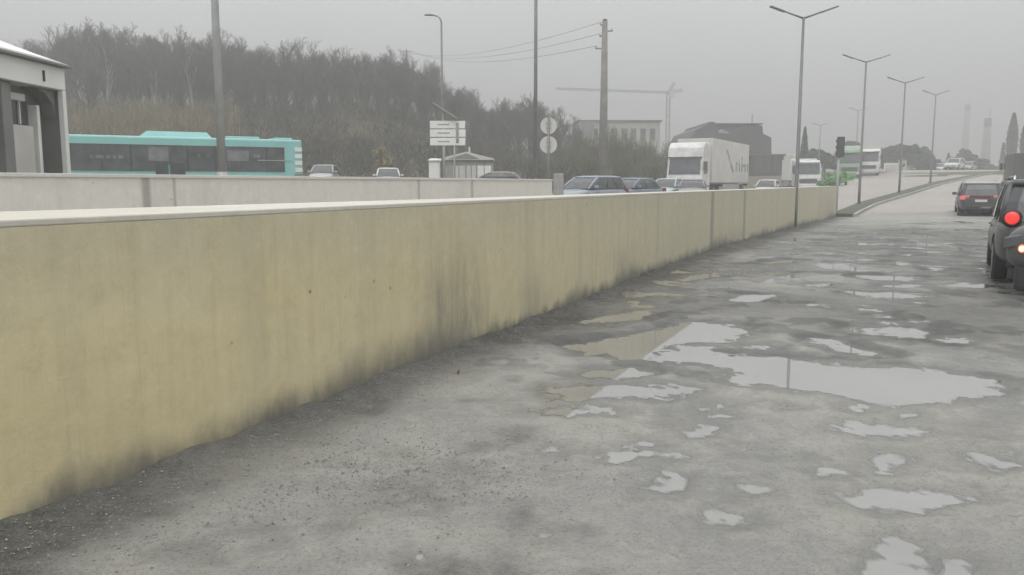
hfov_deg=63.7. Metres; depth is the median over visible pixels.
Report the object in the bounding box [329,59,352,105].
bare tree
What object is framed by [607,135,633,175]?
willow bush
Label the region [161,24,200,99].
bare tree
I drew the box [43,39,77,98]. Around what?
bare tree
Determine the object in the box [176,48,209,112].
bare tree
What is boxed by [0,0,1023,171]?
sky
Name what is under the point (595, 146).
willow bush
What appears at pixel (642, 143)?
willow bush
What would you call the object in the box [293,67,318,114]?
bare tree
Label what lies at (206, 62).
bare tree
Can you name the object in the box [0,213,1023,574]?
road
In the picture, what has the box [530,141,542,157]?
bare tree
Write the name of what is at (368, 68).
bare tree
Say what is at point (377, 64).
bare tree
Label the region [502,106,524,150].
bare tree
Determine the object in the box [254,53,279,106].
bare tree
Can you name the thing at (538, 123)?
bare tree
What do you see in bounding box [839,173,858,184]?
green shrub
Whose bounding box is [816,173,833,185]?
green shrub
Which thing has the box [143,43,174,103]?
bare tree
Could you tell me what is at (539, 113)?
bare tree
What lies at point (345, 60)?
bare tree
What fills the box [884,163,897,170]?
hoarding
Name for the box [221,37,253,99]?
bare tree
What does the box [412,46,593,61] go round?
overhead wire
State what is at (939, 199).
road
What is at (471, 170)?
window
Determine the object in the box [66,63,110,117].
bare tree
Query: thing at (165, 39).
bare tree
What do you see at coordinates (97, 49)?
bare tree
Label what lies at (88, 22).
bare tree
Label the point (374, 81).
bare tree
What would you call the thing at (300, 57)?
bare tree
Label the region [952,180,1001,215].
parked car
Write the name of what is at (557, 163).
willow bush
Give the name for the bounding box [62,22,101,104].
bare tree
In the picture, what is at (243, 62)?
bare tree
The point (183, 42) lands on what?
bare tree
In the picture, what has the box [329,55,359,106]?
bare tree
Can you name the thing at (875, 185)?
road
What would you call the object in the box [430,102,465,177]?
direction sign
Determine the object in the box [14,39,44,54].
bare tree
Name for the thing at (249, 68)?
bare tree
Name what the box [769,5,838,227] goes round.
street lamp
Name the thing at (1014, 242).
parked car
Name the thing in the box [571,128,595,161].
willow bush
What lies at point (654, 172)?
willow bush
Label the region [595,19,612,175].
utility pole
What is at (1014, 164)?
truck
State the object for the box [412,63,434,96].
bare tree
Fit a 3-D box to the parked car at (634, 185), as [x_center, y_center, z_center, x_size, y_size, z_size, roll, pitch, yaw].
[6.451,-5.220,44.695,2.140,1.448,4.652,6,10,41]
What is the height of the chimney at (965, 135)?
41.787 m
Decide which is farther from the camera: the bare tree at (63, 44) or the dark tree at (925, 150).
the dark tree at (925, 150)
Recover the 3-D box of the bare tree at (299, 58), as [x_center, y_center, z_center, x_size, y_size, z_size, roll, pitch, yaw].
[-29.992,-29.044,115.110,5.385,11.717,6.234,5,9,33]
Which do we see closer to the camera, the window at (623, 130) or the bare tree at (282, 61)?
the bare tree at (282, 61)
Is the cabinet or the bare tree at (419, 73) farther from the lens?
the bare tree at (419, 73)
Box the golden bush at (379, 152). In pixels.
[371,146,392,169]
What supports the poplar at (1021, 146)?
on the ground
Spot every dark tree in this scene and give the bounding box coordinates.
[880,145,903,168]
[894,143,905,156]
[902,144,926,165]
[911,160,921,169]
[920,146,934,169]
[921,154,937,169]
[944,157,961,169]
[964,154,984,169]
[977,158,995,169]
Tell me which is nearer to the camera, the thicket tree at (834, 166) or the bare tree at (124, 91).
the bare tree at (124, 91)
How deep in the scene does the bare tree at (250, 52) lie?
117.11 m
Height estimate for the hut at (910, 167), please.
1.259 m
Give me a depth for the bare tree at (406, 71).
108.05 m
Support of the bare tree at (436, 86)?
on the ground
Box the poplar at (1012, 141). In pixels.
[1004,112,1018,155]
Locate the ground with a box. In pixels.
[70,82,1003,189]
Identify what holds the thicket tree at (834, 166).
on the ground
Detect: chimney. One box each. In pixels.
[961,97,970,149]
[980,108,991,162]
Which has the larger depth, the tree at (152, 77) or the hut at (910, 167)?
the hut at (910, 167)
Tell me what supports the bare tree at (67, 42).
on the ground
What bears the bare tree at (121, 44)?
on the ground
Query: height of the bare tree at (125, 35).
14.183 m
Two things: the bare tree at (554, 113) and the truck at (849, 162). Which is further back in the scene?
the bare tree at (554, 113)
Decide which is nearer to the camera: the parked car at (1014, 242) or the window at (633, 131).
the parked car at (1014, 242)
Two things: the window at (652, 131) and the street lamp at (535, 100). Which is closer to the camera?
the street lamp at (535, 100)
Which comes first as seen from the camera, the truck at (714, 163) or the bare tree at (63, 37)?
the truck at (714, 163)
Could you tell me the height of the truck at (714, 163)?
4.491 m
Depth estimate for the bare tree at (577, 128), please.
117.03 m
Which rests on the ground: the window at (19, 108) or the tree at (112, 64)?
the tree at (112, 64)
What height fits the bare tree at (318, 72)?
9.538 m
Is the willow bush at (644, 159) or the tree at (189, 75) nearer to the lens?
the willow bush at (644, 159)
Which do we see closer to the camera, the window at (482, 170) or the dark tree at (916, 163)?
the window at (482, 170)
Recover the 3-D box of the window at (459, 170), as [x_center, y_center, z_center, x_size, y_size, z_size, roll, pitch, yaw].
[-3.563,-7.734,55.436,0.807,0.912,0.075,0,7,0]
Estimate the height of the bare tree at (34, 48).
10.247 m
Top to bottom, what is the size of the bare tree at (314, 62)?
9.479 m
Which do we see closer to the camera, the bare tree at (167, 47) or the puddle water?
the puddle water
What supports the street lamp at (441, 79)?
on the ground
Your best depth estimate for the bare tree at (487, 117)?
108.71 m
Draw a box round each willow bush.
[542,157,567,179]
[553,139,577,166]
[570,153,598,175]
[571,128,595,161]
[578,134,611,175]
[595,125,619,175]
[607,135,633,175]
[608,153,635,177]
[614,128,643,177]
[630,140,656,177]
[634,139,657,177]
[634,158,666,180]
[650,147,668,179]
[660,141,672,175]
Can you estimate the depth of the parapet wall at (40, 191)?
15.72 m
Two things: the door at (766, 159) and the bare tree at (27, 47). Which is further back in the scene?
the bare tree at (27, 47)
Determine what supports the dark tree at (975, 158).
on the ground
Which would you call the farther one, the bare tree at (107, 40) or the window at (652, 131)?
the window at (652, 131)
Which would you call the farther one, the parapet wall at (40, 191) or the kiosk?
the kiosk
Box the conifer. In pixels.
[800,126,809,158]
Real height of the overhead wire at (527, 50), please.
9.897 m
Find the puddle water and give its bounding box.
[406,221,1023,574]
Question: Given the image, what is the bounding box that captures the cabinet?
[428,158,440,177]
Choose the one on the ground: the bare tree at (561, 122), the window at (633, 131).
the bare tree at (561, 122)
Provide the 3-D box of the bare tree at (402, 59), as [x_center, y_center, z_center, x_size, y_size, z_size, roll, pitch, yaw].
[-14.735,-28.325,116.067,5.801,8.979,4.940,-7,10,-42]
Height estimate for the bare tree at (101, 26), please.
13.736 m
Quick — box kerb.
[836,173,992,216]
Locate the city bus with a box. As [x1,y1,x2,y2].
[69,131,302,175]
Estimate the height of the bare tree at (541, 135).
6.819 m
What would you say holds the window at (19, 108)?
in the pavilion
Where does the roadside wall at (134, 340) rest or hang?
on the road at (796, 521)
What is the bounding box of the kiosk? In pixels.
[439,147,494,177]
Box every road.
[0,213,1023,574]
[822,170,998,209]
[863,175,1002,214]
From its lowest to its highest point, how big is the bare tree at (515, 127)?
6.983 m
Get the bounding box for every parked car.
[308,165,339,176]
[373,168,403,176]
[478,172,523,178]
[552,176,628,194]
[622,178,665,192]
[656,178,681,190]
[676,179,708,190]
[753,180,780,187]
[935,163,948,169]
[944,158,965,169]
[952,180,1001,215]
[959,161,976,169]
[980,175,1023,279]
[1004,225,1023,290]
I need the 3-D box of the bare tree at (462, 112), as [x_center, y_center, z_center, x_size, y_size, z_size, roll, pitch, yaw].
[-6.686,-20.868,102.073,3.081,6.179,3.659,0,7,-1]
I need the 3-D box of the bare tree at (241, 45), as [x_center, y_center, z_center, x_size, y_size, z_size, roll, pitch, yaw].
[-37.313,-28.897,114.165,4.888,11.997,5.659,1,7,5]
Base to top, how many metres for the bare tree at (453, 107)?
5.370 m
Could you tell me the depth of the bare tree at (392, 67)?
109.48 m
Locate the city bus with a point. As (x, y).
(170, 153)
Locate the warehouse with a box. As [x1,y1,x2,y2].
[669,114,770,153]
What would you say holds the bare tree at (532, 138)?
on the ground
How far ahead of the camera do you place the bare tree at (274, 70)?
98.62 m
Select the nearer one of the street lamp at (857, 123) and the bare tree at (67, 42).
the street lamp at (857, 123)
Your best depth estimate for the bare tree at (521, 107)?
114.35 m
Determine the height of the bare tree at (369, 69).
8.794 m
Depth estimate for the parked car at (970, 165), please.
125.81 m
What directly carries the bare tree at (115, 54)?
on the ground
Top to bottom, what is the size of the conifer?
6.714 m
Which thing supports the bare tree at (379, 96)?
on the ground
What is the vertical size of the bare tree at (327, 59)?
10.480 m
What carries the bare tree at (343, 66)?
on the ground
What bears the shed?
on the ground
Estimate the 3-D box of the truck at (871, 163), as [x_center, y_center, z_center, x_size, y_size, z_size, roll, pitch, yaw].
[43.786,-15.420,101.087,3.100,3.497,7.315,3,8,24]
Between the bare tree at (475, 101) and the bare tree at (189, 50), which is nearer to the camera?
the bare tree at (475, 101)
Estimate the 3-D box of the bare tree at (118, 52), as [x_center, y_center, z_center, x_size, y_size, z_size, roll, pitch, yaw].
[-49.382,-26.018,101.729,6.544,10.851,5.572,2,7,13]
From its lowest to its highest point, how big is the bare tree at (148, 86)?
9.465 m
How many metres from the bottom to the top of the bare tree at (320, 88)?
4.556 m
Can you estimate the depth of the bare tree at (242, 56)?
113.35 m
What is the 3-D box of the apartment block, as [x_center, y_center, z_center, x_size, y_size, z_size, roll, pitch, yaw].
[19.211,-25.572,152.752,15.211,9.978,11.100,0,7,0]
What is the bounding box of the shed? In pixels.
[748,154,785,175]
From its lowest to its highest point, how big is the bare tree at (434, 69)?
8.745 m
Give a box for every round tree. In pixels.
[834,140,860,153]
[956,148,971,157]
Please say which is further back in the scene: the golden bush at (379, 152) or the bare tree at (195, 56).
the bare tree at (195, 56)
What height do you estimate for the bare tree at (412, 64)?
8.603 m
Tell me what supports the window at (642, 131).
in the apartment block
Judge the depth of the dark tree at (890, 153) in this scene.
143.22 m
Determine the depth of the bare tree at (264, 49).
110.04 m
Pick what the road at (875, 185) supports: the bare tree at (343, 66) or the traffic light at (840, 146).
the traffic light at (840, 146)
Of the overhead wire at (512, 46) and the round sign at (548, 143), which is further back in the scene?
the overhead wire at (512, 46)
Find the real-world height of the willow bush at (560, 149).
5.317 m
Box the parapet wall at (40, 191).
[0,173,552,211]
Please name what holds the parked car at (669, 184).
on the road at (875, 185)
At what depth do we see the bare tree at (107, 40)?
117.03 m
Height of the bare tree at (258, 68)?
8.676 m
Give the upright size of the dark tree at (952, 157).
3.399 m
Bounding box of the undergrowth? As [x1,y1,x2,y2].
[66,92,415,163]
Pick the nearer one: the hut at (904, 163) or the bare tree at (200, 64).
the bare tree at (200, 64)
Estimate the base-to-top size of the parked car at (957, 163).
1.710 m
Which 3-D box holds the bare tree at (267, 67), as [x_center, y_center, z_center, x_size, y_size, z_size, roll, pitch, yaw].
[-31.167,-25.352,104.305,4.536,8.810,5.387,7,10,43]
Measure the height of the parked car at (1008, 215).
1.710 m
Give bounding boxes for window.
[11,101,27,124]
[453,166,464,177]
[467,166,475,177]
[478,166,490,176]
[594,129,597,139]
[621,129,626,138]
[631,129,635,139]
[640,129,645,139]
[650,129,654,139]
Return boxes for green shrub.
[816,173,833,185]
[824,173,844,185]
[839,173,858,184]
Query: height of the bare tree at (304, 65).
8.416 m
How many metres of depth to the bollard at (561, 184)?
31.69 m
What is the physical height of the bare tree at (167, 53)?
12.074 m
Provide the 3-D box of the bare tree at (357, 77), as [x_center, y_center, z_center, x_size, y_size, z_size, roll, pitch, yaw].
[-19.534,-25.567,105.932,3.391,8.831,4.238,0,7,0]
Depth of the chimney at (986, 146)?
294.76 m
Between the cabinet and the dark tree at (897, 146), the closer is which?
the cabinet
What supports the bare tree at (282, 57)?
on the ground
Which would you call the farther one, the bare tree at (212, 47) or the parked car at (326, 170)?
the bare tree at (212, 47)
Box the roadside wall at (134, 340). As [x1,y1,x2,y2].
[0,186,836,519]
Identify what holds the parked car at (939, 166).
on the ground
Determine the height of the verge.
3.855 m
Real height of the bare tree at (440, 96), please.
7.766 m
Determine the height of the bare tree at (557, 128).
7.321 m
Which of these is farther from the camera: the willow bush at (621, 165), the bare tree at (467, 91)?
the bare tree at (467, 91)
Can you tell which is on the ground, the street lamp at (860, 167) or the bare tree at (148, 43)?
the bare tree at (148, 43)
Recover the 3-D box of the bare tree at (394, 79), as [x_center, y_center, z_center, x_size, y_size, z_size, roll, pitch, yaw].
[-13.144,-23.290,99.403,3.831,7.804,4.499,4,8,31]
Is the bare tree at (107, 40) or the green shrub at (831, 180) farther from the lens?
the bare tree at (107, 40)
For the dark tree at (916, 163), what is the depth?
134.20 m
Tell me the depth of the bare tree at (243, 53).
116.70 m
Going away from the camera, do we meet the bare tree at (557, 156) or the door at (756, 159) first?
the bare tree at (557, 156)
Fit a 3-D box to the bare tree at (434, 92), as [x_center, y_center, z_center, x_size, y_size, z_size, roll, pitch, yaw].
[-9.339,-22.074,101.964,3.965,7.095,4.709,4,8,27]
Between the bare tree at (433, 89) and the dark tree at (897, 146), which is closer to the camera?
the bare tree at (433, 89)
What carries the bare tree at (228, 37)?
on the ground
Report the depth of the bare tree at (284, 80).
92.13 m
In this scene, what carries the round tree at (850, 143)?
on the ground
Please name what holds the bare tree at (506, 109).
on the ground
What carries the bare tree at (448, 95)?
on the ground
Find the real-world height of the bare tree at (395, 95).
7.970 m
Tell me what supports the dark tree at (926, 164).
on the ground
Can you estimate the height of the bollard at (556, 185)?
1.634 m
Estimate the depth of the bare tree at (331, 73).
107.43 m
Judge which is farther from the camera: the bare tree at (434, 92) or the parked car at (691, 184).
the bare tree at (434, 92)
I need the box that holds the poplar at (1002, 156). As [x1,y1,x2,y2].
[998,142,1005,169]
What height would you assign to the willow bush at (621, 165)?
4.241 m
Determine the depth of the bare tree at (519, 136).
103.38 m
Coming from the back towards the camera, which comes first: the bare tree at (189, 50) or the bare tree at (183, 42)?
the bare tree at (189, 50)
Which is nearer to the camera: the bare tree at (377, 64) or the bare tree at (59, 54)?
the bare tree at (59, 54)
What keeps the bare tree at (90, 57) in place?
on the ground
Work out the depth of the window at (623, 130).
147.61 m
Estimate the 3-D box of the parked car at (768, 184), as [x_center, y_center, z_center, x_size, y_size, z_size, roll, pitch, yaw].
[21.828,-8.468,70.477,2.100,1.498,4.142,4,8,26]
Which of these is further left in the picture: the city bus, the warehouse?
the city bus
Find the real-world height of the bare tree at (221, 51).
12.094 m
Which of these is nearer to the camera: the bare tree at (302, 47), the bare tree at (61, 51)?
the bare tree at (61, 51)
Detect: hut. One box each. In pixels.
[898,159,906,170]
[906,166,916,169]
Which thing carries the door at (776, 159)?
in the shed
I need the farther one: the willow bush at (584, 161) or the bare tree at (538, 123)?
the bare tree at (538, 123)
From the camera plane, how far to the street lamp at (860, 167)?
46.91 m
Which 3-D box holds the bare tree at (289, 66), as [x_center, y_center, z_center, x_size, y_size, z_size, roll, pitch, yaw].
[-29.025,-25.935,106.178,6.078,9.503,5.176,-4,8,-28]
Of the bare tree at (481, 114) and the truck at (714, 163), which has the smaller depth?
the truck at (714, 163)
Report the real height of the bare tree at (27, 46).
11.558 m
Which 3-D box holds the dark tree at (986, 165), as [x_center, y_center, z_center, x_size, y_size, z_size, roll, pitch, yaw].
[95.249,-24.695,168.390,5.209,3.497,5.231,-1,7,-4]
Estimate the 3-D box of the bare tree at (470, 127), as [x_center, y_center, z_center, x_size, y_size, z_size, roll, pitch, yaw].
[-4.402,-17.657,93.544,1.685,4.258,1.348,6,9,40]
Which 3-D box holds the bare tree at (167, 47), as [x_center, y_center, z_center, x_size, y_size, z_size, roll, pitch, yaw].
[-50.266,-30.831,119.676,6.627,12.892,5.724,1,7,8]
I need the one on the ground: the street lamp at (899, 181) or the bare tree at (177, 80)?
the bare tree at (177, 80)
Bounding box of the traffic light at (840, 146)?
[835,137,844,210]
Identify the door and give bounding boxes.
[753,156,760,173]
[763,156,770,173]
[773,156,780,173]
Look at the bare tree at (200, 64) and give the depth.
108.49 m
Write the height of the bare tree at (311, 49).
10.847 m
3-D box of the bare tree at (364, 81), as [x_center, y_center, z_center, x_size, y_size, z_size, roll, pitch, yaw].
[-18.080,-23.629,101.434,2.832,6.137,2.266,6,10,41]
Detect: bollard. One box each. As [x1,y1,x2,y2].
[553,174,558,194]
[559,174,563,194]
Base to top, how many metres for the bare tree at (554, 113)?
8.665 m
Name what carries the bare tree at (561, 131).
on the ground
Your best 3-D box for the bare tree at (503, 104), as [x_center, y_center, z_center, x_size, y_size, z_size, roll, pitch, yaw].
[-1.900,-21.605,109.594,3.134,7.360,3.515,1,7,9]
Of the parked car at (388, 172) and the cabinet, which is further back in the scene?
the parked car at (388, 172)
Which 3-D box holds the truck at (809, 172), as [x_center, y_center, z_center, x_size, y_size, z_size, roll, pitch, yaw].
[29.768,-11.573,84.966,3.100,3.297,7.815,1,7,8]
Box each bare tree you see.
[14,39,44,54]
[18,38,52,55]
[19,38,35,52]
[27,40,73,92]
[31,39,44,48]
[36,24,68,56]
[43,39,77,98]
[44,24,76,99]
[46,39,76,91]
[47,35,97,105]
[49,44,83,95]
[58,18,105,103]
[58,43,89,102]
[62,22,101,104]
[65,21,115,92]
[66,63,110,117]
[69,29,96,95]
[81,30,121,98]
[87,32,123,102]
[90,34,128,98]
[92,25,133,100]
[92,31,138,101]
[104,48,137,102]
[112,30,149,100]
[113,22,149,100]
[123,36,171,98]
[127,33,184,100]
[127,49,166,100]
[139,33,186,101]
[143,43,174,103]
[144,34,187,101]
[157,28,181,99]
[158,54,189,108]
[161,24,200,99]
[164,36,190,98]
[165,39,224,103]
[172,37,195,102]
[176,44,213,104]
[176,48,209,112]
[178,38,213,101]
[185,36,225,98]
[186,51,212,98]
[203,29,230,91]
[207,36,226,97]
[220,29,234,97]
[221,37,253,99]
[224,42,251,90]
[226,52,260,111]
[229,34,251,70]
[229,48,252,98]
[232,44,262,108]
[242,46,274,60]
[243,40,280,97]
[244,50,283,113]
[245,50,279,100]
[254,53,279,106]
[262,38,295,105]
[263,48,302,95]
[264,63,292,109]
[265,61,296,103]
[266,49,307,104]
[282,41,311,104]
[283,50,316,106]
[288,36,311,110]
[290,56,325,110]
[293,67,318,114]
[306,50,321,100]
[307,41,321,109]
[307,51,332,104]
[309,55,329,106]
[314,79,334,111]
[318,45,346,106]
[324,54,350,118]
[328,48,353,93]
[328,52,356,103]
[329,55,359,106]
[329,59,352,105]
[346,53,371,105]
[350,53,377,119]
[353,70,375,101]
[354,53,376,100]
[361,74,388,112]
[369,79,388,115]
[370,52,395,102]
[371,46,414,100]
[373,53,385,104]
[373,56,398,107]
[377,63,408,110]
[384,62,421,111]
[387,53,428,97]
[391,49,419,103]
[397,58,418,103]
[397,81,414,118]
[409,67,431,108]
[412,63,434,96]
[422,60,447,118]
[424,71,444,118]
[426,82,454,120]
[429,65,446,120]
[431,78,448,119]
[444,87,458,119]
[445,97,462,137]
[447,87,471,119]
[448,95,469,124]
[458,88,475,132]
[462,86,472,115]
[466,114,480,142]
[468,90,490,121]
[468,108,486,135]
[479,109,493,135]
[484,108,503,136]
[488,97,509,144]
[492,98,511,137]
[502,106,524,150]
[505,109,530,154]
[506,109,537,156]
[509,108,529,151]
[515,100,543,158]
[519,93,548,143]
[525,130,541,154]
[528,101,548,138]
[528,118,555,154]
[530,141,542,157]
[532,105,546,156]
[539,111,560,143]
[545,141,562,159]
[546,107,565,128]
[550,146,562,166]
[551,122,572,157]
[554,108,574,144]
[566,114,589,149]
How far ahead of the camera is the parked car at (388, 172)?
56.69 m
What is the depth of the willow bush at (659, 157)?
84.63 m
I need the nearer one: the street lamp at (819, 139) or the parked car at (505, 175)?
the parked car at (505, 175)
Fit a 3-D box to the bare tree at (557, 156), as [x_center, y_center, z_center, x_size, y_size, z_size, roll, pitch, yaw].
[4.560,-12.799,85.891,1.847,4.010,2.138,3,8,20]
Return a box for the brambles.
[67,93,594,192]
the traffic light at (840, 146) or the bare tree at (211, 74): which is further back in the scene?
the bare tree at (211, 74)
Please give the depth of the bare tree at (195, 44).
112.08 m
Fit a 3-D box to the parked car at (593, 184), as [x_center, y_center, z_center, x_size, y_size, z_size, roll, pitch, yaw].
[3.645,-4.497,38.728,2.100,1.498,4.142,7,10,43]
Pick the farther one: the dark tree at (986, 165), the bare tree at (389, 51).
the dark tree at (986, 165)
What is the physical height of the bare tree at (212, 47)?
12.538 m
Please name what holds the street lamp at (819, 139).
on the ground
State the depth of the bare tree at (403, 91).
95.43 m
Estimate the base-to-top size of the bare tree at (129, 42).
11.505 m
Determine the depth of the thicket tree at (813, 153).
122.68 m
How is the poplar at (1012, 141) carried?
on the ground
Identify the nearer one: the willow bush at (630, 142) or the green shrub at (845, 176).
the green shrub at (845, 176)
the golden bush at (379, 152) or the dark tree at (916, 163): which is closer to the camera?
the golden bush at (379, 152)
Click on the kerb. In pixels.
(857, 213)
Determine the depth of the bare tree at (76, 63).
98.59 m
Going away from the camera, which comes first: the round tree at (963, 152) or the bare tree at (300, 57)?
the bare tree at (300, 57)
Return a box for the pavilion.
[0,40,71,172]
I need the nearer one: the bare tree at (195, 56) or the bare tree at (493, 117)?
the bare tree at (493, 117)
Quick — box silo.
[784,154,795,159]
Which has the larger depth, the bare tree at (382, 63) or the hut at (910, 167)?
the hut at (910, 167)
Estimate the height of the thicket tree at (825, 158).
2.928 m
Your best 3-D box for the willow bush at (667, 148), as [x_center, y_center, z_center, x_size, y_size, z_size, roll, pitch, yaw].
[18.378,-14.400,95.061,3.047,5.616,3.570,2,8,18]
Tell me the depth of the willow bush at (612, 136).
92.78 m
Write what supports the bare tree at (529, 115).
on the ground
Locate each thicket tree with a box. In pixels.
[809,148,825,167]
[816,152,833,171]
[829,154,837,171]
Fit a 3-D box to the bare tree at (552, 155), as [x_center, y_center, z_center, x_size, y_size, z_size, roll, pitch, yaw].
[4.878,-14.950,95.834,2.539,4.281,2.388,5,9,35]
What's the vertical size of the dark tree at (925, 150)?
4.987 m
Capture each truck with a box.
[662,138,748,189]
[781,159,824,186]
[835,146,864,177]
[862,147,882,174]
[999,153,1023,180]
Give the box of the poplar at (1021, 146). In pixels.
[1019,125,1023,152]
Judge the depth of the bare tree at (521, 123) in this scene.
111.57 m
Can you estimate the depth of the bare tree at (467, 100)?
104.19 m
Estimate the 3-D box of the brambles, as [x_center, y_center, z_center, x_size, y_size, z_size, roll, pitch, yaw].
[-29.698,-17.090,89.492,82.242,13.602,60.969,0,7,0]
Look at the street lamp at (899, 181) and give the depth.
57.81 m
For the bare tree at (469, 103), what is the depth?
109.77 m
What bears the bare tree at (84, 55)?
on the ground
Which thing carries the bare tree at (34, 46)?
on the ground
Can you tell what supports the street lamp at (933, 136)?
on the ground
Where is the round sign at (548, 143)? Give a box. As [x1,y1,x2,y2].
[540,117,556,178]
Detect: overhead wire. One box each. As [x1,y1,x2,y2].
[403,22,599,55]
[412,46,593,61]
[414,34,596,57]
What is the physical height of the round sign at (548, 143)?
3.630 m
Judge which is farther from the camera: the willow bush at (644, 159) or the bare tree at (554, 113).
the bare tree at (554, 113)
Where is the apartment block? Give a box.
[573,120,661,170]
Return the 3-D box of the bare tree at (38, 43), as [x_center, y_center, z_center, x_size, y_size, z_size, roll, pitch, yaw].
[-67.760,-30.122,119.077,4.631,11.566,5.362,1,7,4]
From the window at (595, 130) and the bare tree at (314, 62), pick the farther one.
the window at (595, 130)
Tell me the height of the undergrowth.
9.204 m
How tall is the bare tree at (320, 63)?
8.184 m
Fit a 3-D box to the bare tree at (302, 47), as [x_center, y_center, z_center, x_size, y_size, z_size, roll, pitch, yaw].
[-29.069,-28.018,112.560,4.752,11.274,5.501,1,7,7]
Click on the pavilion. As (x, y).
(34, 136)
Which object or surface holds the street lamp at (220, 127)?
on the ground
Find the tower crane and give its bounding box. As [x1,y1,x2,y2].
[555,82,682,155]
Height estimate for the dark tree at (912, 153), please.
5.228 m
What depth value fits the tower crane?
254.34 m
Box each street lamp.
[211,0,227,174]
[424,14,442,177]
[533,0,537,178]
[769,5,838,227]
[813,123,827,159]
[843,54,890,203]
[849,107,867,145]
[887,77,923,192]
[922,90,949,182]
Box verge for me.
[836,170,1003,216]

